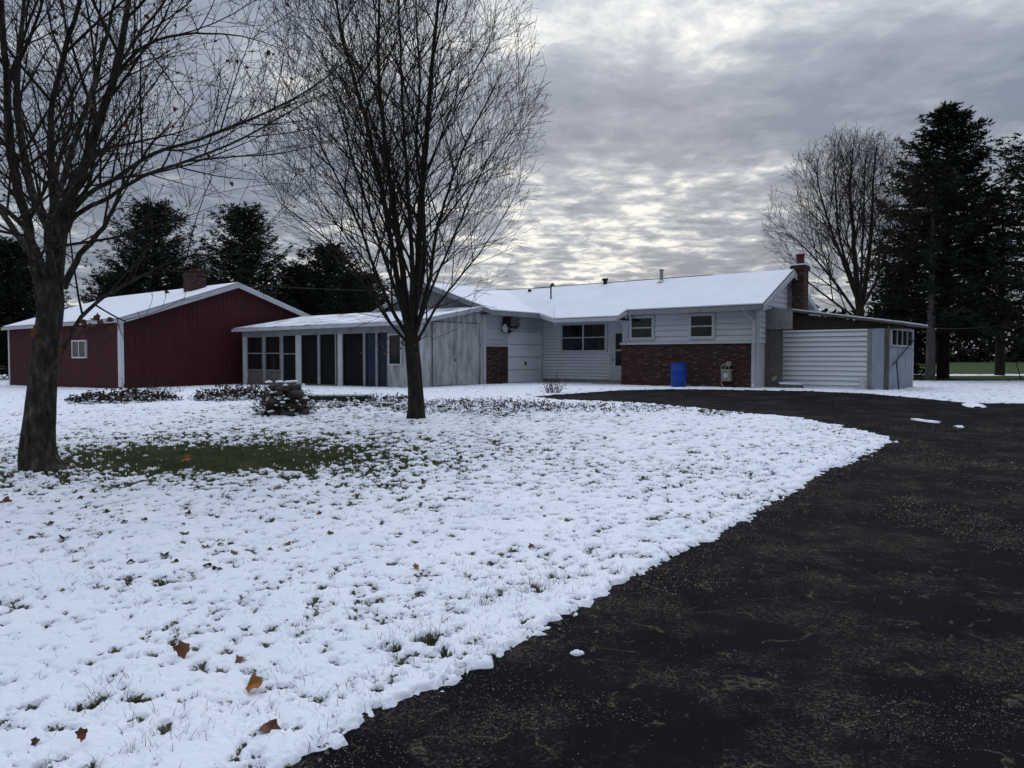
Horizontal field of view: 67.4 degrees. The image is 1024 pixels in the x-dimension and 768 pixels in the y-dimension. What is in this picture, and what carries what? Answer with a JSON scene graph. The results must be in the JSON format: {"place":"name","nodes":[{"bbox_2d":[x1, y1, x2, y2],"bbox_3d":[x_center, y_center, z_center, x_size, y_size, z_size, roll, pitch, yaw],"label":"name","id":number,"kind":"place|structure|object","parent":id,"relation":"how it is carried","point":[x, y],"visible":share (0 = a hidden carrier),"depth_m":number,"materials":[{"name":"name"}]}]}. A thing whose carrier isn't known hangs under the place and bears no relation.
{"place":"outdoors","nodes":[
{"label":"outdoors","id":0,"kind":"place"},
{"bbox_2d":[0,359,1023,767],"bbox_3d":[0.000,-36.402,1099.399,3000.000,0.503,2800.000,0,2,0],"label":"ground","id":1,"kind":"structure","parent":0,"point":[270,455],"depth_m":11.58,"materials":[{"name":"green plant"}]},
{"bbox_2d":[0,234,72,378],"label":"evergreen tree","id":2,"kind":"object","parent":1,"relation":"on","point":[16,290],"visible":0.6,"depth_m":56.59,"materials":[{"name":"green plant"}]},
{"bbox_2d":[70,265,145,307],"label":"evergreen tree","id":3,"kind":"object","parent":1,"relation":"on","point":[99,283],"visible":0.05,"depth_m":60.61,"materials":[{"name":"green plant"}]},
{"bbox_2d":[64,383,183,403],"bbox_3d":[-11.628,0.322,23.180,3.246,0.739,2.821,0,2,0],"label":"shrub","id":4,"kind":"object","parent":1,"relation":"on","point":[127,396],"visible":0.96,"depth_m":22.64,"materials":[{"name":"green plant"}]},
{"bbox_2d":[76,194,218,303],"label":"evergreen tree","id":5,"kind":"object","parent":1,"relation":"on","point":[173,280],"visible":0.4,"depth_m":56.33,"materials":[{"name":"green plant"}]},
{"bbox_2d":[116,361,185,392],"bbox_3d":[-13.703,-0.226,29.180,2.692,1.271,1.510,0,2,0],"label":"shrub","id":6,"kind":"object","parent":1,"relation":"on","point":[154,390],"visible":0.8,"depth_m":28.98,"materials":[{"name":"plant"}]},
{"bbox_2d":[1,269,310,387],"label":"barn","id":7,"kind":"structure","parent":1,"relation":"on","point":[209,318],"depth_m":37.64,"materials":[{"name":"red wood"}]},
{"bbox_2d":[71,340,87,357],"bbox_3d":[-21.146,-1.703,37.540,1.687,0.885,0.100,2,3,40],"label":"window","id":8,"kind":"structure","parent":7,"relation":"in","point":[78,347],"depth_m":37.49,"materials":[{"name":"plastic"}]},
{"bbox_2d":[181,454,190,461],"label":"fallen leaf","id":9,"kind":"object","parent":1,"relation":"on","point":[186,457],"visible":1,"depth_m":11.08,"materials":[{"name":"orange plant"}]},
{"bbox_2d":[0,0,436,473],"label":"maple tree","id":10,"kind":"object","parent":1,"relation":"on","point":[37,450],"visible":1,"depth_m":9.60,"materials":[{"name":"brown plant"}]},
{"bbox_2d":[187,378,268,401],"bbox_3d":[-8.549,0.195,23.630,2.653,0.770,2.504,-2,3,-40],"label":"shrub","id":11,"kind":"object","parent":1,"relation":"on","point":[223,394],"visible":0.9,"depth_m":23.14,"materials":[{"name":"plant"}]},
{"bbox_2d":[189,201,308,309],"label":"evergreen tree","id":12,"kind":"object","parent":1,"relation":"on","point":[255,244],"visible":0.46,"depth_m":56.70,"materials":[{"name":"green plant"}]},
{"bbox_2d":[243,382,322,415],"bbox_3d":[-5.375,0.344,18.297,1.763,0.879,1.691,0,2,0],"label":"shrub","id":13,"kind":"object","parent":1,"relation":"on","point":[262,408],"visible":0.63,"depth_m":18.05,"materials":[{"name":"green plant"}]},
{"bbox_2d":[261,380,309,415],"bbox_3d":[-5.371,0.349,18.351,1.193,0.888,0.999,0,2,0],"label":"stone pile","id":14,"kind":"object","parent":1,"relation":"on","point":[297,391],"visible":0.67,"depth_m":18.09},
{"bbox_2d":[266,262,321,313],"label":"evergreen tree","id":15,"kind":"object","parent":1,"relation":"on","point":[298,275],"visible":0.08,"depth_m":60.52,"materials":[{"name":"green plant"}]},
{"bbox_2d":[278,238,379,315],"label":"evergreen tree","id":16,"kind":"object","parent":1,"relation":"on","point":[319,281],"visible":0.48,"depth_m":58.59,"materials":[{"name":"green plant"}]},
{"bbox_2d":[307,394,371,401],"bbox_3d":[-5.001,0.433,22.268,1.815,0.293,0.350,0,2,7],"label":"timber ledge","id":17,"kind":"object","parent":1,"relation":"on","point":[361,397],"visible":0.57,"depth_m":22.09,"materials":[{"name":"brown wood"}]},
{"bbox_2d":[306,392,407,405],"bbox_3d":[-4.447,0.445,22.312,3.688,0.377,3.368,0,2,0],"label":"weed bed","id":18,"kind":"object","parent":1,"relation":"on","point":[400,399],"visible":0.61,"depth_m":21.66,"materials":[{"name":"green plant"}]},
{"bbox_2d":[231,306,485,387],"bbox_3d":[-7.461,-1.483,35.516,13.305,3.924,4.260,2,3,40],"label":"enclosed porch","id":19,"kind":"object","parent":1,"relation":"on","point":[321,350],"visible":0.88,"depth_m":32.73,"materials":[{"name":"wood"}]},
{"bbox_2d":[247,336,262,369],"bbox_3d":[-12.515,-1.493,37.475,1.371,1.640,0.100,2,3,40],"label":"window","id":20,"kind":"structure","parent":19,"relation":"in","point":[254,344],"depth_m":37.46,"materials":[{"name":"black glass"}]},
{"bbox_2d":[265,336,280,370],"bbox_3d":[-11.339,-1.459,36.487,1.266,1.640,0.100,2,3,40],"label":"window","id":21,"kind":"structure","parent":19,"relation":"in","point":[272,343],"depth_m":36.48,"materials":[{"name":"black glass"}]},
{"bbox_2d":[388,334,402,364],"bbox_3d":[-4.680,-1.384,30.809,0.773,1.250,0.100,2,3,40],"label":"window","id":22,"kind":"structure","parent":19,"relation":"in","point":[396,358],"depth_m":30.78,"materials":[{"name":"black glass"}]},
{"bbox_2d":[433,322,455,384],"bbox_3d":[-2.734,-1.226,31.003,0.033,2.520,1.322,2,3,40],"label":"door","id":23,"kind":"structure","parent":19,"relation":"in","point":[444,347],"depth_m":30.99,"materials":[{"name":"white wood"}]},
{"bbox_2d":[456,323,479,383],"bbox_3d":[-1.842,-1.262,32.066,0.033,2.520,1.415,2,3,40],"label":"door","id":24,"kind":"structure","parent":19,"relation":"in","point":[467,335],"depth_m":32.02,"materials":[{"name":"white wood"}]},
{"bbox_2d":[337,270,395,312],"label":"evergreen tree","id":25,"kind":"object","parent":1,"relation":"on","point":[379,294],"visible":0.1,"depth_m":64.64,"materials":[{"name":"green plant"}]},
{"bbox_2d":[242,0,555,418],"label":"maple tree","id":26,"kind":"object","parent":1,"relation":"on","point":[409,305],"visible":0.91,"depth_m":16.09,"materials":[{"name":"brown plant"}]},
{"bbox_2d":[371,282,554,383],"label":"garage wing","id":27,"kind":"structure","parent":1,"relation":"on","point":[515,355],"depth_m":34.54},
{"bbox_2d":[501,324,508,332],"bbox_3d":[-0.298,-2.419,33.560,0.302,0.391,0.415,-1,2,-15],"label":"satellite dish","id":28,"kind":"object","parent":27,"relation":"attached to","point":[505,329],"visible":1,"depth_m":33.59,"materials":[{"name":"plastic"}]},
{"bbox_2d":[503,317,518,332],"bbox_3d":[-0.047,-2.586,33.847,0.500,0.678,0.604,2,3,40],"label":"air conditioner","id":29,"kind":"object","parent":27,"relation":"attached to","point":[511,322],"visible":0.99,"depth_m":33.62,"materials":[{"name":"metal"}]},
{"bbox_2d":[508,332,540,382],"bbox_3d":[0.603,-1.226,35.001,0.090,2.265,2.421,2,3,40],"label":"garage door","id":30,"kind":"structure","parent":27,"relation":"in","point":[532,348],"depth_m":34.98,"materials":[{"name":"plastic"}]},
{"bbox_2d":[385,396,566,415],"bbox_3d":[-0.837,0.562,19.749,4.428,0.424,4.142,1,2,26],"label":"weed bed","id":31,"kind":"object","parent":1,"relation":"on","point":[465,402],"visible":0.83,"depth_m":19.47,"materials":[{"name":"plant"}]},
{"bbox_2d":[0,374,1023,767],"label":"snow cover","id":32,"kind":"object","parent":1,"relation":"on","point":[96,626],"visible":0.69,"depth_m":6.42,"materials":[{"name":"white snow"}]},
{"bbox_2d":[0,496,12,502],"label":"fallen leaf","id":33,"kind":"object","parent":32,"relation":"on","point":[6,499],"visible":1,"depth_m":8.21,"materials":[{"name":"brown plant"}]},
{"bbox_2d":[31,737,39,745],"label":"fallen leaf","id":34,"kind":"object","parent":32,"relation":"on","point":[35,740],"visible":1,"depth_m":3.10,"materials":[{"name":"brown plant"}]},
{"bbox_2d":[75,727,87,741],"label":"fallen leaf","id":35,"kind":"object","parent":32,"relation":"on","point":[81,733],"visible":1,"depth_m":3.10,"materials":[{"name":"brown plant"}]},
{"bbox_2d":[172,640,189,658],"bbox_3d":[-1.719,1.391,4.028,0.091,0.077,0.075,1,2,23],"label":"fallen leaf","id":36,"kind":"object","parent":32,"relation":"on","point":[181,649],"visible":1,"depth_m":4.02,"materials":[{"name":"brown plant"}]},
{"bbox_2d":[235,654,246,662],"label":"fallen leaf","id":37,"kind":"object","parent":32,"relation":"on","point":[238,659],"visible":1,"depth_m":3.96,"materials":[{"name":"brown plant"}]},
{"bbox_2d":[245,673,261,691],"bbox_3d":[-1.208,1.399,3.594,0.078,0.060,0.082,-1,2,-21],"label":"fallen leaf","id":38,"kind":"object","parent":32,"relation":"on","point":[255,681],"visible":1,"depth_m":3.61,"materials":[{"name":"brown plant"}]},
{"bbox_2d":[256,718,280,732],"bbox_3d":[-1.026,1.436,3.220,0.092,0.044,0.080,-2,3,-40],"label":"fallen leaf","id":39,"kind":"object","parent":32,"relation":"on","point":[269,726],"visible":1,"depth_m":3.23,"materials":[{"name":"brown plant"}]},
{"bbox_2d":[555,372,569,392],"bbox_3d":[1.633,-0.038,25.400,0.503,0.764,0.576,0,2,0],"label":"flower stalk","id":40,"kind":"object","parent":32,"relation":"on","point":[557,389],"visible":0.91,"depth_m":25.35,"materials":[{"name":"plant"}]},
{"bbox_2d":[670,362,686,386],"bbox_3d":[6.363,-0.352,29.351,0.610,0.980,0.610,0,2,0],"label":"barrel","id":41,"kind":"object","parent":32,"relation":"on","point":[678,371],"visible":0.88,"depth_m":29.10,"materials":[{"name":"blue plastic"}]},
{"bbox_2d":[0,304,1023,362],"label":"distant woodland","id":42,"kind":"object","parent":1,"relation":"on","point":[975,353],"visible":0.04,"depth_m":195.31,"materials":[{"name":"plant"}]},
{"bbox_2d":[538,380,553,392],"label":"flower stalk","id":43,"kind":"object","parent":1,"relation":"on","point":[547,388],"visible":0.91,"depth_m":25.40,"materials":[{"name":"plant"}]},
{"bbox_2d":[549,379,561,392],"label":"flower stalk","id":44,"kind":"object","parent":1,"relation":"on","point":[551,390],"visible":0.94,"depth_m":25.37,"materials":[{"name":"plant"}]},
{"bbox_2d":[487,401,686,412],"bbox_3d":[1.774,0.612,19.286,5.222,0.325,2.366,0,2,0],"label":"weed bed","id":45,"kind":"object","parent":1,"relation":"on","point":[584,407],"visible":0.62,"depth_m":19.14,"materials":[{"name":"plant"}]},
{"bbox_2d":[507,254,819,387],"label":"house","id":46,"kind":"structure","parent":1,"relation":"on","point":[704,328],"depth_m":30.92,"materials":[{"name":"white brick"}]},
{"bbox_2d":[243,284,549,290],"bbox_3d":[-5.964,-4.718,37.157,15.822,0.545,0.022,0,2,11],"label":"power line","id":47,"kind":"object","parent":46,"relation":"attached to","point":[379,290],"visible":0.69,"depth_m":37.63,"materials":[{"name":"metal"}]},
{"bbox_2d":[560,323,607,352],"bbox_3d":[3.213,-2.086,34.488,2.519,1.350,0.100,2,3,40],"label":"window","id":48,"kind":"structure","parent":46,"relation":"in","point":[574,338],"depth_m":34.43,"materials":[{"name":"clear glass"}]},
{"bbox_2d":[610,327,622,380],"bbox_3d":[4.743,-1.291,33.186,1.200,2.300,0.110,2,3,40],"label":"door","id":49,"kind":"structure","parent":46,"relation":"in","point":[616,337],"depth_m":33.38,"materials":[{"name":"white wood"}]},
{"bbox_2d":[629,315,654,339],"bbox_3d":[5.299,-2.286,31.293,1.154,1.000,0.100,2,3,40],"label":"window","id":50,"kind":"structure","parent":46,"relation":"in","point":[640,327],"depth_m":31.25,"materials":[{"name":"white glass"}]},
{"bbox_2d":[688,313,714,338],"bbox_3d":[7.317,-2.228,29.599,1.089,1.000,0.100,2,3,40],"label":"window","id":51,"kind":"structure","parent":46,"relation":"in","point":[700,325],"depth_m":29.57,"materials":[{"name":"white glass"}]},
{"bbox_2d":[721,361,733,386],"bbox_3d":[8.055,-0.276,28.811,0.442,1.171,0.297,2,3,40],"label":"gas meter","id":52,"kind":"object","parent":46,"relation":"attached to","point":[726,374],"visible":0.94,"depth_m":28.70,"materials":[{"name":"beige paint"}]},
{"bbox_2d":[692,408,732,413],"bbox_3d":[4.791,0.649,18.385,0.897,0.272,0.912,-1,2,-33],"label":"weed bed","id":53,"kind":"object","parent":1,"relation":"on","point":[702,412],"visible":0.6,"depth_m":18.31,"materials":[{"name":"plant"}]},
{"bbox_2d":[776,382,803,387],"bbox_3d":[10.300,0.073,28.468,1.000,0.290,0.400,0,2,0],"label":"splash block","id":54,"kind":"object","parent":1,"relation":"on","point":[788,385],"depth_m":28.31,"materials":[{"name":"concrete"}]},
{"bbox_2d":[765,306,928,389],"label":"side shed","id":55,"kind":"structure","parent":1,"relation":"on","point":[808,351],"depth_m":28.11,"materials":[{"name":"white"}]},
{"bbox_2d":[871,328,883,389],"bbox_3d":[12.861,-0.838,26.986,0.394,2.220,0.030,2,3,40],"label":"door","id":56,"kind":"structure","parent":55,"relation":"in","point":[877,334],"depth_m":26.97,"materials":[{"name":"blue paint"}]},
{"bbox_2d":[889,348,897,389],"bbox_3d":[13.517,-0.536,27.245,0.028,1.500,1.073,2,3,40],"label":"side door","id":57,"kind":"structure","parent":55,"relation":"in","point":[893,352],"depth_m":27.18,"materials":[{"name":"blue paint"}]},
{"bbox_2d":[889,329,912,346],"bbox_3d":[14.181,-1.676,27.958,0.100,0.630,3.000,2,3,40],"label":"window","id":58,"kind":"structure","parent":55,"relation":"in","point":[898,337],"depth_m":27.79,"materials":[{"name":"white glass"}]},
{"bbox_2d":[897,348,905,388],"bbox_3d":[14.245,-0.566,28.112,0.028,1.500,1.073,2,3,40],"label":"side door","id":59,"kind":"structure","parent":55,"relation":"in","point":[901,361],"depth_m":28.10,"materials":[{"name":"blue paint"}]},
{"bbox_2d":[893,339,914,364],"bbox_3d":[14.338,-1.190,28.071,0.044,0.992,3.063,2,3,40],"label":"brace pole","id":60,"kind":"object","parent":55,"relation":"attached to","point":[903,352],"visible":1,"depth_m":27.93,"materials":[{"name":"metal"}]},
{"bbox_2d":[905,348,911,387],"bbox_3d":[14.974,-0.596,28.980,0.028,1.500,1.073,2,3,40],"label":"side door","id":61,"kind":"structure","parent":55,"relation":"in","point":[908,357],"depth_m":28.90,"materials":[{"name":"blue paint"}]},
{"bbox_2d":[909,320,1023,328],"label":"clothes line","id":62,"kind":"object","parent":55,"relation":"attached to","point":[958,328],"visible":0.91,"depth_m":30.74,"materials":[{"name":"metal"}]},
{"bbox_2d":[757,123,939,320],"bbox_3d":[16.232,-6.452,37.731,7.925,12.803,8.023,0,2,0],"label":"bare tree","id":63,"kind":"object","parent":1,"relation":"on","point":[859,290],"visible":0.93,"depth_m":36.77,"materials":[{"name":"brown plant"}]},
{"bbox_2d":[854,378,865,389],"bbox_3d":[12.301,0.040,27.119,0.320,0.470,0.220,0,2,0],"label":"splash pipe","id":64,"kind":"object","parent":1,"relation":"on","point":[861,383],"visible":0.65,"depth_m":27.06,"materials":[{"name":"white plastic"}]},
{"bbox_2d":[896,361,899,389],"bbox_3d":[13.393,-0.228,26.660,0.164,1.154,0.044,0,2,0],"label":"stake","id":65,"kind":"object","parent":1,"relation":"on","point":[897,375],"visible":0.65,"depth_m":26.64,"materials":[{"name":"metal"}]},
{"bbox_2d":[867,273,936,376],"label":"pine tree","id":66,"kind":"object","parent":1,"relation":"on","point":[917,360],"visible":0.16,"depth_m":43.13,"materials":[{"name":"green plant"}]},
{"bbox_2d":[846,100,1023,378],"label":"spruce tree","id":67,"kind":"object","parent":1,"relation":"on","point":[953,135],"visible":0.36,"depth_m":40.94,"materials":[{"name":"green plant"}]},
{"bbox_2d":[863,153,1016,380],"bbox_3d":[20.941,-5.742,38.294,7.057,11.330,7.109,0,2,0],"label":"pine tree","id":68,"kind":"object","parent":1,"relation":"on","point":[942,188],"visible":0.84,"depth_m":37.77,"materials":[{"name":"green plant"}]},
{"bbox_2d":[912,133,1023,348],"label":"pine tree","id":69,"kind":"object","parent":1,"relation":"on","point":[1015,170],"visible":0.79,"depth_m":37.10,"materials":[{"name":"green plant"}]},
{"bbox_2d":[954,191,1023,374],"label":"pine tree","id":70,"kind":"object","parent":1,"relation":"on","point":[999,367],"visible":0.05,"depth_m":48.74,"materials":[{"name":"green plant"}]},
{"bbox_2d":[0,0,1023,355],"label":"sky","id":71,"kind":"structure","parent":0,"point":[674,122],"materials":[{"name":"grey"}]},
{"bbox_2d":[235,389,1023,767],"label":"driveway","id":72,"kind":"structure","parent":0,"point":[977,613],"depth_m":4.27,"materials":[{"name":"black asphalt"}]},
{"bbox_2d":[570,649,583,655],"bbox_3d":[0.350,1.436,4.120,0.074,0.023,0.058,-1,2,-31],"label":"snow lump","id":73,"kind":"object","parent":72,"relation":"on","point":[576,652],"visible":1,"depth_m":4.10,"materials":[{"name":"white snow"}]},
{"bbox_2d":[290,424,1023,767],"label":"grit","id":74,"kind":"object","parent":72,"relation":"on","point":[746,594],"visible":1,"depth_m":4.52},
{"bbox_2d":[911,418,941,422],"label":"snow ridge","id":75,"kind":"structure","parent":72,"relation":"on","point":[924,420],"depth_m":16.61,"materials":[{"name":"white snow"}]},
{"bbox_2d":[961,402,986,407],"bbox_3d":[12.352,0.563,20.538,0.619,0.079,1.419,1,2,24],"label":"snow patch","id":76,"kind":"object","parent":72,"relation":"on","point":[970,404],"visible":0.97,"depth_m":20.45,"materials":[{"name":"white snow"}]},
{"bbox_2d":[913,362,1023,378],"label":"field","id":77,"kind":"structure","parent":0,"point":[974,367],"depth_m":73.49,"materials":[{"name":"green plant"}]}
]}

